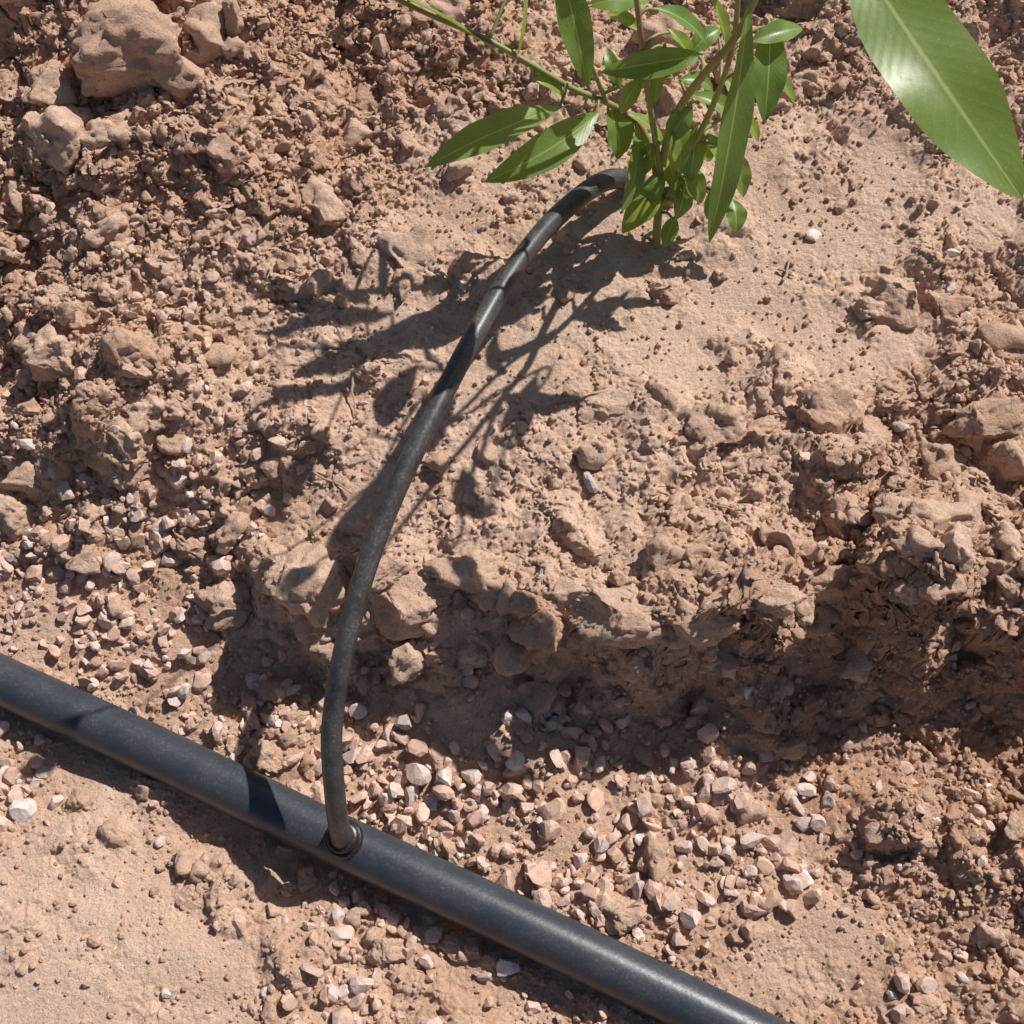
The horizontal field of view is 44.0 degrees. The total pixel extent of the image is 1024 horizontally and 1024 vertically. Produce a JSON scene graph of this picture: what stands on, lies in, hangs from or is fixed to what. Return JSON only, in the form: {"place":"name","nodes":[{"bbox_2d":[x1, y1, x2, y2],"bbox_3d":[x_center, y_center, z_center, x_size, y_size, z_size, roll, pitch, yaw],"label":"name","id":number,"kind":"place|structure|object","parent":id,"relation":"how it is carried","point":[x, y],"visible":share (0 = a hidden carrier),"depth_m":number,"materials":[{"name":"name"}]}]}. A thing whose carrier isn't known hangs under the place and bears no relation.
{"place":"outdoors","nodes":[
{"label":"outdoors","id":0,"kind":"place"},
{"bbox_2d":[0,0,1023,1023],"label":"ground","id":1,"kind":"structure","parent":0,"point":[534,357],"depth_m":0.57,"materials":[{"name":"soil"}]},
{"bbox_2d":[0,653,791,1023],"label":"irrigation pipe","id":2,"kind":"object","parent":1,"relation":"on","point":[624,973],"visible":0.99,"depth_m":0.53,"materials":[{"name":"black plastic"}]},
{"bbox_2d":[321,168,646,848],"bbox_3d":[-0.015,-0.026,0.556,0.040,0.098,0.345,23,67,10],"label":"drip irrigation tube","id":3,"kind":"object","parent":2,"relation":"attached to","point":[555,218],"visible":0.9,"depth_m":0.51,"materials":[{"name":"black plastic"}]},
{"bbox_2d":[0,0,1023,1023],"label":"soil clods","id":4,"kind":"object","parent":1,"relation":"on","point":[123,45],"visible":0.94,"depth_m":0.57,"materials":[{"name":"brown soil"}]},
{"bbox_2d":[0,1,1023,1023],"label":"gravel","id":5,"kind":"structure","parent":1,"relation":"on","point":[414,775],"depth_m":0.56,"materials":[{"name":"beige gravel"}]},
{"bbox_2d":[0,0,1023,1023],"bbox_3d":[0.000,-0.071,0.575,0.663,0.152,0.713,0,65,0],"label":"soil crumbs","id":6,"kind":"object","parent":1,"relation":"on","point":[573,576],"visible":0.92,"depth_m":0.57,"materials":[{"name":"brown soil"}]},
{"bbox_2d":[142,259,903,888],"bbox_3d":[0.008,-0.028,0.589,0.448,0.072,0.218,-26,68,-12],"label":"dry straw","id":7,"kind":"object","parent":1,"relation":"on","point":[170,863],"visible":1,"depth_m":0.58,"materials":[{"name":"beige plant"}]},
{"bbox_2d":[394,0,1023,249],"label":"shrub plant","id":8,"kind":"object","parent":1,"relation":"on","point":[933,64],"visible":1,"depth_m":0.53,"materials":[{"name":"green plant"}]}
]}

